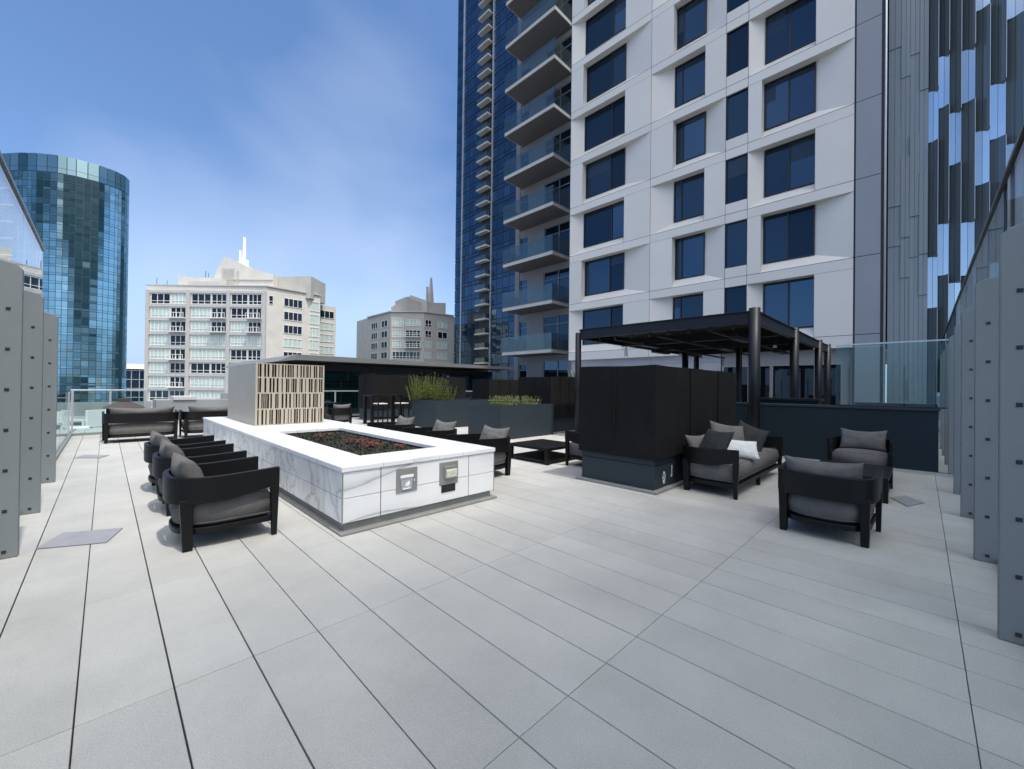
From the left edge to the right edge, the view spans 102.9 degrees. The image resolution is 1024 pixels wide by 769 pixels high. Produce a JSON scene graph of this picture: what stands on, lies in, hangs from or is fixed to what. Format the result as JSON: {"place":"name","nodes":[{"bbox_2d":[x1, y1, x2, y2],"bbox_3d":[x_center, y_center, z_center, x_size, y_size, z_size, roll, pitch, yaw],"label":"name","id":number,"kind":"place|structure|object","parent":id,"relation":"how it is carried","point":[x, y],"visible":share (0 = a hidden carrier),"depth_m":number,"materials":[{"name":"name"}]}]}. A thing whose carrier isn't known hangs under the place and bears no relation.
{"place":"outdoors","nodes":[
{"label":"outdoors","id":0,"kind":"place"},
{"bbox_2d":[2,152,129,401],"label":"glass tower","id":1,"kind":"structure","parent":0,"point":[78,210],"depth_m":178.48,"materials":[{"name":"glass"}]},
{"bbox_2d":[70,409,105,427],"bbox_3d":[-19.059,1.658,18.375,0.900,1.050,0.960,1,0,5],"label":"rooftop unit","id":2,"kind":"object","parent":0,"point":[93,418],"visible":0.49,"depth_m":18.09,"materials":[{"name":"white paint"}]},
{"bbox_2d":[70,401,150,415],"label":"parapet","id":3,"kind":"structure","parent":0,"point":[80,408],"depth_m":27.80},
{"bbox_2d":[103,398,145,413],"bbox_3d":[-10.071,0.854,10.608,0.800,0.980,0.720,1,0,-45],"label":"parasol cover","id":4,"kind":"object","parent":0,"point":[124,403],"visible":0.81,"depth_m":10.47,"materials":[{"name":"black fabric"}]},
{"bbox_2d":[70,416,182,428],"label":"terrace","id":5,"kind":"structure","parent":0,"point":[78,417],"depth_m":24.36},
{"bbox_2d":[502,0,571,379],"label":"balcony tower","id":6,"kind":"structure","parent":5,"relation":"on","point":[539,47],"depth_m":31.32,"materials":[{"name":"concrete"}]},
{"bbox_2d":[519,321,526,350],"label":"window","id":7,"kind":"structure","parent":6,"relation":"in","point":[523,325],"depth_m":33.38,"materials":[{"name":"blue glass"}]},
{"bbox_2d":[543,360,568,376],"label":"window","id":8,"kind":"structure","parent":6,"relation":"in","point":[559,368],"depth_m":30.89,"materials":[{"name":"blue glass"}]},
{"bbox_2d":[543,313,568,349],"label":"window","id":9,"kind":"structure","parent":6,"relation":"in","point":[556,327],"depth_m":30.91,"materials":[{"name":"blue glass"}]},
{"bbox_2d":[544,266,569,302],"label":"window","id":10,"kind":"structure","parent":6,"relation":"in","point":[556,282],"depth_m":30.90,"materials":[{"name":"blue glass"}]},
{"bbox_2d":[544,220,569,255],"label":"window","id":11,"kind":"structure","parent":6,"relation":"in","point":[557,237],"depth_m":30.80,"materials":[{"name":"blue glass"}]},
{"bbox_2d":[545,173,570,208],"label":"window","id":12,"kind":"structure","parent":6,"relation":"in","point":[558,190],"depth_m":30.81,"materials":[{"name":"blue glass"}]},
{"bbox_2d":[546,127,570,161],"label":"window","id":13,"kind":"structure","parent":6,"relation":"in","point":[560,143],"depth_m":30.79,"materials":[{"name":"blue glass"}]},
{"bbox_2d":[546,80,571,114],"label":"window","id":14,"kind":"structure","parent":6,"relation":"in","point":[561,96],"depth_m":30.74,"materials":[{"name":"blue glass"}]},
{"bbox_2d":[547,34,571,68],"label":"window","id":15,"kind":"structure","parent":6,"relation":"in","point":[563,50],"depth_m":30.67,"materials":[{"name":"blue glass"}]},
{"bbox_2d":[547,0,571,21],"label":"window","id":16,"kind":"structure","parent":6,"relation":"in","point":[565,6],"depth_m":30.69,"materials":[{"name":"blue glass"}]},
{"bbox_2d":[69,431,191,768],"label":"deck slab","id":17,"kind":"structure","parent":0,"point":[81,647],"depth_m":2.09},
{"bbox_2d":[569,0,888,404],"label":"white tower","id":18,"kind":"structure","parent":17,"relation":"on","point":[729,156],"depth_m":18.45,"materials":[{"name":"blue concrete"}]},
{"bbox_2d":[582,305,622,344],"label":"window","id":19,"kind":"structure","parent":18,"relation":"in","point":[608,316],"depth_m":23.74,"materials":[{"name":"blue glass"}]},
{"bbox_2d":[583,200,623,247],"bbox_3d":[5.387,-9.272,23.675,0.085,2.050,2.908,1,0,-45],"label":"window","id":20,"kind":"structure","parent":18,"relation":"in","point":[605,224],"depth_m":23.70,"materials":[{"name":"blue glass"}]},
{"bbox_2d":[585,252,623,295],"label":"window","id":21,"kind":"structure","parent":18,"relation":"in","point":[605,274],"depth_m":23.64,"materials":[{"name":"blue glass"}]},
{"bbox_2d":[585,96,624,150],"bbox_3d":[5.455,-15.131,23.709,0.085,2.050,2.908,1,0,-45],"label":"window","id":22,"kind":"structure","parent":18,"relation":"in","point":[607,123],"depth_m":23.74,"materials":[{"name":"blue glass"}]},
{"bbox_2d":[586,148,624,198],"bbox_3d":[5.399,-12.201,23.715,0.085,2.050,2.608,1,0,-45],"label":"window","id":23,"kind":"structure","parent":18,"relation":"in","point":[607,173],"depth_m":23.69,"materials":[{"name":"blue glass"}]},
{"bbox_2d":[586,0,625,54],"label":"window","id":24,"kind":"structure","parent":18,"relation":"in","point":[609,21],"depth_m":23.82,"materials":[{"name":"blue glass"}]},
{"bbox_2d":[587,43,626,101],"bbox_3d":[5.467,-18.061,23.749,0.085,2.050,2.608,1,0,-45],"label":"window","id":25,"kind":"structure","parent":18,"relation":"in","point":[608,72],"depth_m":23.71,"materials":[{"name":"blue glass"}]},
{"bbox_2d":[673,293,702,318],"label":"window","id":26,"kind":"structure","parent":18,"relation":"in","point":[686,306],"depth_m":20.23,"materials":[{"name":"blue glass"}]},
{"bbox_2d":[674,172,703,222],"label":"window","id":27,"kind":"structure","parent":18,"relation":"in","point":[688,192],"depth_m":20.27,"materials":[{"name":"blue glass"}]},
{"bbox_2d":[675,232,704,279],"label":"window","id":28,"kind":"structure","parent":18,"relation":"in","point":[689,250],"depth_m":20.19,"materials":[{"name":"blue glass"}]},
{"bbox_2d":[675,51,704,107],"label":"window","id":29,"kind":"structure","parent":18,"relation":"in","point":[690,75],"depth_m":20.30,"materials":[{"name":"blue glass"}]},
{"bbox_2d":[676,111,705,164],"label":"window","id":30,"kind":"structure","parent":18,"relation":"in","point":[691,132],"depth_m":20.22,"materials":[{"name":"blue glass"}]},
{"bbox_2d":[677,0,706,49],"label":"window","id":31,"kind":"structure","parent":18,"relation":"in","point":[692,16],"depth_m":20.30,"materials":[{"name":"blue glass"}]},
{"bbox_2d":[722,365,747,401],"bbox_3d":[10.151,0.376,18.578,0.110,2.500,1.100,1,0,-45],"label":"lobby door","id":32,"kind":"structure","parent":18,"relation":"in","point":[727,368],"depth_m":18.34,"materials":[{"name":"glass"}]},
{"bbox_2d":[725,285,745,312],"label":"window","id":33,"kind":"structure","parent":18,"relation":"in","point":[735,297],"depth_m":18.43,"materials":[{"name":"blue glass"}]},
{"bbox_2d":[725,219,746,268],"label":"window","id":34,"kind":"structure","parent":18,"relation":"in","point":[735,232],"depth_m":18.43,"materials":[{"name":"blue glass"}]},
{"bbox_2d":[726,153,747,203],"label":"window","id":35,"kind":"structure","parent":18,"relation":"in","point":[736,168],"depth_m":18.46,"materials":[{"name":"blue glass"}]},
{"bbox_2d":[726,87,747,140],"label":"window","id":36,"kind":"structure","parent":18,"relation":"in","point":[736,103],"depth_m":18.47,"materials":[{"name":"blue glass"}]},
{"bbox_2d":[727,21,748,76],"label":"window","id":37,"kind":"structure","parent":18,"relation":"in","point":[737,39],"depth_m":18.48,"materials":[{"name":"blue glass"}]},
{"bbox_2d":[760,364,769,396],"bbox_3d":[10.839,0.380,17.887,0.110,2.500,0.850,1,0,-45],"label":"lobby door","id":38,"kind":"structure","parent":18,"relation":"in","point":[764,368],"depth_m":17.74,"materials":[{"name":"grey glass"}]},
{"bbox_2d":[770,364,789,397],"bbox_3d":[11.396,0.383,17.327,0.110,2.500,0.730,1,0,-45],"label":"lobby door","id":39,"kind":"structure","parent":18,"relation":"in","point":[779,373],"depth_m":17.36,"materials":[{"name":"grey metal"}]},
{"bbox_2d":[763,276,813,327],"bbox_3d":[11.685,-3.375,17.248,0.085,2.050,1.861,1,0,-45],"label":"window","id":40,"kind":"structure","parent":18,"relation":"in","point":[791,302],"depth_m":17.18,"materials":[{"name":"blue glass"}]},
{"bbox_2d":[763,205,814,263],"bbox_3d":[11.694,-6.304,17.290,0.085,2.050,1.846,1,0,-45],"label":"window","id":41,"kind":"structure","parent":18,"relation":"in","point":[788,235],"depth_m":17.25,"materials":[{"name":"blue glass"}]},
{"bbox_2d":[764,133,814,197],"bbox_3d":[11.754,-9.234,17.282,0.085,2.050,1.861,1,0,-45],"label":"window","id":42,"kind":"structure","parent":18,"relation":"in","point":[788,166],"depth_m":17.26,"materials":[{"name":"blue glass"}]},
{"bbox_2d":[764,61,815,130],"bbox_3d":[11.762,-12.164,17.324,0.085,2.050,1.846,1,0,-45],"label":"window","id":43,"kind":"structure","parent":18,"relation":"in","point":[790,97],"depth_m":17.28,"materials":[{"name":"blue glass"}]},
{"bbox_2d":[765,0,815,64],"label":"window","id":44,"kind":"structure","parent":18,"relation":"in","point":[791,28],"depth_m":17.30,"materials":[{"name":"blue glass"}]},
{"bbox_2d":[799,363,814,398],"bbox_3d":[11.943,0.386,16.778,0.110,2.500,0.820,1,0,-45],"label":"lobby door","id":45,"kind":"structure","parent":18,"relation":"in","point":[806,370],"depth_m":16.69,"materials":[{"name":"glass"}]},
{"bbox_2d":[822,362,841,404],"bbox_3d":[12.532,0.390,16.186,0.110,2.500,0.850,1,0,-45],"label":"lobby door","id":46,"kind":"structure","parent":18,"relation":"in","point":[836,368],"depth_m":16.02,"materials":[{"name":"grey metal"}]},
{"bbox_2d":[126,364,143,401],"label":"building","id":47,"kind":"structure","parent":0,"point":[134,376],"depth_m":411.49,"materials":[{"name":"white glass"}]},
{"bbox_2d":[153,393,227,411],"bbox_3d":[-24.481,1.465,34.832,9.100,1.500,3.100,1,0,-45],"label":"rooftop plant","id":48,"kind":"object","parent":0,"point":[182,403],"visible":0.48,"depth_m":31.96,"materials":[{"name":"concrete"}]},
{"bbox_2d":[144,237,335,407],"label":"apartment block","id":49,"kind":"structure","parent":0,"point":[200,333],"depth_m":86.90,"materials":[{"name":"beige paint"}]},
{"bbox_2d":[149,376,168,386],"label":"window","id":50,"kind":"structure","parent":49,"relation":"in","point":[155,381],"depth_m":86.90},
{"bbox_2d":[150,335,169,344],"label":"window","id":51,"kind":"structure","parent":49,"relation":"in","point":[154,339],"depth_m":86.95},
{"bbox_2d":[150,362,169,372],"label":"window","id":52,"kind":"structure","parent":49,"relation":"in","point":[155,367],"depth_m":86.93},
{"bbox_2d":[151,307,169,317],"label":"window","id":53,"kind":"structure","parent":49,"relation":"in","point":[156,312],"depth_m":86.99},
{"bbox_2d":[151,293,170,303],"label":"window","id":54,"kind":"structure","parent":49,"relation":"in","point":[156,298],"depth_m":86.99,"materials":[{"name":"glass"}]},
{"bbox_2d":[190,363,209,373],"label":"window","id":55,"kind":"structure","parent":49,"relation":"in","point":[195,367],"depth_m":86.84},
{"bbox_2d":[190,377,209,386],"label":"window","id":56,"kind":"structure","parent":49,"relation":"in","point":[194,381],"depth_m":86.82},
{"bbox_2d":[191,307,210,317],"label":"window","id":57,"kind":"structure","parent":49,"relation":"in","point":[196,312],"depth_m":86.90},
{"bbox_2d":[191,321,210,331],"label":"window","id":58,"kind":"structure","parent":49,"relation":"in","point":[196,326],"depth_m":86.88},
{"bbox_2d":[191,335,210,345],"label":"window","id":59,"kind":"structure","parent":49,"relation":"in","point":[196,340],"depth_m":86.86,"materials":[{"name":"glass"}]},
{"bbox_2d":[191,349,210,359],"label":"window","id":60,"kind":"structure","parent":49,"relation":"in","point":[196,354],"depth_m":86.84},
{"bbox_2d":[223,354,513,417],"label":"glass pavilion","id":61,"kind":"structure","parent":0,"point":[342,373],"depth_m":24.73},
{"bbox_2d":[356,278,454,363],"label":"apartment block","id":62,"kind":"structure","parent":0,"point":[411,328],"depth_m":114.19,"materials":[{"name":"beige paint"}]},
{"bbox_2d":[392,351,419,358],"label":"window","id":63,"kind":"structure","parent":62,"relation":"in","point":[395,354],"depth_m":111.81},
{"bbox_2d":[357,375,465,420],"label":"wall","id":64,"kind":"structure","parent":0,"point":[381,385],"depth_m":16.64,"materials":[{"name":"black stone"}]},
{"bbox_2d":[0,0,886,402],"label":"sky","id":65,"kind":"structure","parent":0,"point":[321,135],"materials":[{"name":"blue"}]},
{"bbox_2d":[454,0,517,379],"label":"blue glass tower","id":66,"kind":"structure","parent":0,"point":[485,191],"depth_m":91.38,"materials":[{"name":"glass"}]},
{"bbox_2d":[472,379,518,401],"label":"wall","id":67,"kind":"structure","parent":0,"point":[484,388],"depth_m":20.01,"materials":[{"name":"wood"}]},
{"bbox_2d":[0,417,1023,768],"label":"deck paving","id":68,"kind":"structure","parent":0,"point":[542,615],"depth_m":2.29,"materials":[{"name":"tile"}]},
{"bbox_2d":[0,151,58,558],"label":"windscreen","id":69,"kind":"object","parent":68,"relation":"on","point":[28,369],"visible":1,"depth_m":4.26,"materials":[{"name":"grey"}]},
{"bbox_2d":[56,391,71,460],"bbox_3d":[-8.968,0.767,8.087,0.080,1.150,6.790,1,0,-45],"label":"glass railing","id":70,"kind":"object","parent":68,"relation":"on","point":[63,435],"visible":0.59,"depth_m":8.64,"materials":[{"name":"glass"}]},
{"bbox_2d":[36,528,122,548],"bbox_3d":[-3.830,1.370,3.654,0.497,0.009,0.399,1,0,-20],"label":"floor plate","id":71,"kind":"object","parent":68,"relation":"on","point":[65,539],"visible":1,"depth_m":3.62,"materials":[{"name":"metal"}]},
{"bbox_2d":[71,389,146,435],"bbox_3d":[-10.875,0.734,11.049,1.460,1.205,0.080,1,0,-45],"label":"glass railing","id":72,"kind":"object","parent":68,"relation":"on","point":[72,410],"visible":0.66,"depth_m":10.80,"materials":[{"name":"metal"}]},
{"bbox_2d":[102,406,178,443],"bbox_3d":[-8.999,0.938,9.927,1.380,0.829,0.820,1,0,-45],"label":"loveseat","id":73,"kind":"object","parent":68,"relation":"on","point":[126,422],"visible":1,"depth_m":9.63,"materials":[{"name":"black wood"}]},
{"bbox_2d":[144,430,225,493],"bbox_3d":[-4.458,1.001,5.544,0.790,0.759,0.800,0,0,44],"label":"armchair","id":74,"kind":"object","parent":68,"relation":"on","point":[151,446],"visible":0.41,"depth_m":5.31,"materials":[{"name":"black wood"}]},
{"bbox_2d":[152,438,246,515],"bbox_3d":[-3.626,1.006,4.722,0.800,0.759,0.790,1,0,-44],"label":"armchair","id":75,"kind":"object","parent":68,"relation":"on","point":[161,460],"visible":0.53,"depth_m":4.49,"materials":[{"name":"black wood"}]},
{"bbox_2d":[179,406,227,437],"bbox_3d":[-7.986,0.956,10.936,1.380,0.829,0.820,1,0,-45],"label":"loveseat","id":76,"kind":"object","parent":68,"relation":"on","point":[192,421],"visible":0.59,"depth_m":10.43,"materials":[{"name":"fabric"}]},
{"bbox_2d":[162,452,279,552],"bbox_3d":[-2.733,1.011,3.811,0.800,0.759,0.790,1,0,-45],"label":"armchair","id":77,"kind":"object","parent":68,"relation":"on","point":[202,498],"visible":1,"depth_m":3.55,"materials":[{"name":"black wood"}]},
{"bbox_2d":[324,404,351,423],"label":"armchair","id":78,"kind":"object","parent":68,"relation":"on","point":[341,413],"visible":0.88,"depth_m":13.91,"materials":[{"name":"fabric"}]},
{"bbox_2d":[203,416,496,536],"bbox_3d":[-3.593,1.084,7.171,1.955,0.630,7.715,1,0,-45],"label":"fire pit","id":79,"kind":"object","parent":68,"relation":"on","point":[340,493],"visible":0.74,"depth_m":4.59,"materials":[{"name":"stone"}]},
{"bbox_2d":[228,363,323,425],"bbox_3d":[-5.091,0.182,8.726,1.215,1.153,2.350,1,0,-45],"label":"screen box","id":80,"kind":"object","parent":79,"relation":"on","point":[260,394],"visible":1,"depth_m":7.96,"materials":[{"name":"beige metal"}]},
{"bbox_2d":[292,430,419,455],"bbox_3d":[-2.390,0.847,5.909,1.086,0.102,3.128,1,0,-45],"label":"ground cover","id":81,"kind":"object","parent":79,"relation":"in","point":[385,448],"visible":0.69,"depth_m":5.84,"materials":[{"name":"brown plant"}]},
{"bbox_2d":[372,397,388,421],"bbox_3d":[-4.612,0.939,14.323,0.400,0.980,0.400,1,0,-45],"label":"bar stool","id":82,"kind":"object","parent":68,"relation":"on","point":[378,404],"visible":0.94,"depth_m":14.29,"materials":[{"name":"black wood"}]},
{"bbox_2d":[363,395,402,423],"bbox_3d":[-4.752,0.906,15.031,1.240,1.050,0.700,1,0,-45],"label":"bar table","id":83,"kind":"object","parent":68,"relation":"on","point":[371,407],"visible":0.71,"depth_m":14.82,"materials":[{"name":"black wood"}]},
{"bbox_2d":[367,415,414,431],"bbox_3d":[-2.462,1.041,8.492,0.800,0.759,0.790,1,0,-44],"label":"armchair","id":84,"kind":"object","parent":68,"relation":"on","point":[400,423],"visible":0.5,"depth_m":8.50,"materials":[{"name":"fabric"}]},
{"bbox_2d":[402,419,456,438],"bbox_3d":[-1.460,1.047,7.514,0.790,0.759,0.800,0,0,44],"label":"armchair","id":85,"kind":"object","parent":68,"relation":"on","point":[441,429],"visible":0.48,"depth_m":7.54,"materials":[{"name":"fabric"}]},
{"bbox_2d":[412,399,492,426],"bbox_3d":[-2.077,1.000,14.696,2.580,0.920,1.450,1,0,-45],"label":"planter box","id":86,"kind":"object","parent":68,"relation":"on","point":[427,413],"visible":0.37,"depth_m":13.81,"materials":[{"name":"blue stone"}]},
{"bbox_2d":[405,374,428,402],"bbox_3d":[-3.216,0.125,14.139,0.970,0.981,1.007,1,0,-45],"label":"shrub","id":87,"kind":"object","parent":86,"relation":"on","point":[416,396],"visible":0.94,"depth_m":14.11,"materials":[{"name":"green plant"}]},
{"bbox_2d":[410,372,443,400],"bbox_3d":[-2.934,0.082,14.310,1.057,1.077,1.004,1,0,22],"label":"shrub","id":88,"kind":"object","parent":86,"relation":"on","point":[426,393],"visible":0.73,"depth_m":14.21,"materials":[{"name":"green plant"}]},
{"bbox_2d":[425,379,450,400],"bbox_3d":[-2.614,0.209,14.100,0.946,0.828,0.739,1,0,-45],"label":"shrub","id":89,"kind":"object","parent":86,"relation":"on","point":[440,398],"visible":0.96,"depth_m":14.03,"materials":[{"name":"green plant"}]},
{"bbox_2d":[447,425,511,475],"bbox_3d":[-0.472,1.053,6.493,0.800,0.759,0.790,1,0,-45],"label":"armchair","id":90,"kind":"object","parent":68,"relation":"on","point":[498,440],"visible":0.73,"depth_m":6.44,"materials":[{"name":"black wood"}]},
{"bbox_2d":[468,403,553,438],"bbox_3d":[-0.001,1.018,11.838,2.170,0.900,1.330,1,0,-45],"label":"planter box","id":91,"kind":"object","parent":68,"relation":"on","point":[524,421],"visible":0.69,"depth_m":11.24,"materials":[{"name":"blue stone"}]},
{"bbox_2d":[488,395,519,405],"bbox_3d":[-0.181,0.468,11.419,1.014,0.376,0.954,1,0,-45],"label":"shrub","id":92,"kind":"object","parent":91,"relation":"on","point":[495,402],"visible":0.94,"depth_m":11.37,"materials":[{"name":"green plant"}]},
{"bbox_2d":[510,439,570,464],"bbox_3d":[0.638,1.304,8.010,1.000,0.300,1.000,1,0,-45],"label":"coffee table","id":93,"kind":"object","parent":68,"relation":"on","point":[545,453],"visible":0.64,"depth_m":7.82,"materials":[{"name":"black wood"}]},
{"bbox_2d":[518,377,574,433],"bbox_3d":[1.142,0.622,13.207,1.370,1.735,1.440,1,0,-45],"label":"covered box","id":94,"kind":"object","parent":68,"relation":"on","point":[558,393],"visible":0.76,"depth_m":12.70,"materials":[{"name":"black"}]},
{"bbox_2d":[565,430,581,465],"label":"armchair","id":95,"kind":"object","parent":68,"relation":"on","point":[573,450],"visible":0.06,"depth_m":7.27,"materials":[{"name":"black wood"}]},
{"bbox_2d":[575,365,735,494],"bbox_3d":[2.646,0.604,7.013,3.400,1.735,1.300,1,0,-45],"label":"covered box","id":96,"kind":"object","parent":68,"relation":"on","point":[637,424],"visible":0.89,"depth_m":5.87,"materials":[{"name":"black fabric"}]},
{"bbox_2d":[574,307,830,431],"bbox_3d":[6.695,0.009,13.261,9.410,3.090,4.655,1,0,-45],"label":"pergola","id":97,"kind":"object","parent":68,"relation":"on","point":[752,332],"visible":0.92,"depth_m":11.16,"materials":[{"name":"metal"}]},
{"bbox_2d":[682,434,782,499],"bbox_3d":[3.395,1.096,6.252,2.340,0.759,0.800,1,0,-45],"label":"sofa","id":98,"kind":"object","parent":68,"relation":"on","point":[725,468],"visible":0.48,"depth_m":5.54,"materials":[{"name":"black wood"}]},
{"bbox_2d":[699,428,734,449],"bbox_3d":[2.742,0.804,5.532,0.249,0.381,0.460,1,0,-17],"label":"throw pillow","id":99,"kind":"object","parent":98,"relation":"on","point":[712,439],"visible":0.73,"depth_m":5.45,"materials":[{"name":"grey fabric"}]},
{"bbox_2d":[710,421,743,440],"bbox_3d":[3.285,0.809,6.210,0.655,0.521,0.221,1,0,-11],"label":"throw pillow","id":100,"kind":"object","parent":98,"relation":"on","point":[738,433],"visible":0.4,"depth_m":6.18,"materials":[{"name":"fabric"}]},
{"bbox_2d":[727,440,759,459],"bbox_3d":[3.225,0.917,5.838,0.551,0.258,0.233,1,0,16],"label":"throw pillow","id":101,"kind":"object","parent":98,"relation":"on","point":[747,449],"visible":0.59,"depth_m":5.76,"materials":[{"name":"fabric"}]},
{"bbox_2d":[738,420,769,451],"bbox_3d":[3.813,0.852,6.551,0.592,0.555,0.251,1,0,24],"label":"throw pillow","id":102,"kind":"object","parent":98,"relation":"on","point":[751,433],"visible":0.59,"depth_m":6.48,"materials":[{"name":"grey fabric"}]},
{"bbox_2d":[760,397,823,404],"bbox_3d":[6.232,0.916,9.174,0.400,1.220,1.200,1,0,-45],"label":"counter ledge","id":103,"kind":"object","parent":68,"relation":"on","point":[792,400],"visible":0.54,"depth_m":9.00,"materials":[{"name":"metal"}]},
{"bbox_2d":[778,455,882,547],"bbox_3d":[3.143,1.081,4.074,0.800,0.759,0.790,1,0,-45],"label":"armchair","id":104,"kind":"object","parent":68,"relation":"on","point":[843,496],"visible":1,"depth_m":3.80,"materials":[{"name":"black wood"}]},
{"bbox_2d":[736,339,952,477],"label":"retaining wall","id":105,"kind":"structure","parent":68,"relation":"on","point":[805,430],"depth_m":7.56,"materials":[{"name":"blue paint"}]},
{"bbox_2d":[820,459,892,503],"bbox_3d":[4.795,1.334,5.777,1.180,0.310,0.830,1,0,-45],"label":"coffee table","id":106,"kind":"object","parent":68,"relation":"on","point":[869,470],"visible":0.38,"depth_m":5.53,"materials":[{"name":"black wood"}]},
{"bbox_2d":[827,427,893,466],"bbox_3d":[5.729,1.126,6.699,0.800,0.759,0.790,1,0,-45],"label":"armchair","id":107,"kind":"object","parent":68,"relation":"on","point":[874,448],"visible":0.9,"depth_m":6.67,"materials":[{"name":"fabric"}]},
{"bbox_2d":[855,402,937,406],"bbox_3d":[7.413,0.947,7.917,0.400,1.170,1.150,1,0,-45],"label":"counter ledge","id":108,"kind":"object","parent":68,"relation":"on","point":[897,404],"visible":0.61,"depth_m":7.78,"materials":[{"name":"black metal"}]},
{"bbox_2d":[891,495,924,506],"bbox_3d":[5.025,1.482,5.207,0.634,0.009,0.282,1,0,-25],"label":"floor plate","id":109,"kind":"object","parent":68,"relation":"on","point":[907,501],"visible":1,"depth_m":5.20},
{"bbox_2d":[940,121,1023,645],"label":"windscreen","id":110,"kind":"object","parent":68,"relation":"on","point":[982,414],"visible":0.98,"depth_m":3.35,"materials":[{"name":"grey"}]},
{"label":"ground","id":111,"kind":"structure","parent":0,"visible":0},
{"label":"podium wall","id":112,"kind":"structure","parent":111,"relation":"on","visible":0},
{"bbox_2d":[887,0,1023,431],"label":"folded glass tower","id":113,"kind":"structure","parent":112,"relation":"on","point":[956,93],"depth_m":14.24,"materials":[{"name":"glass"}]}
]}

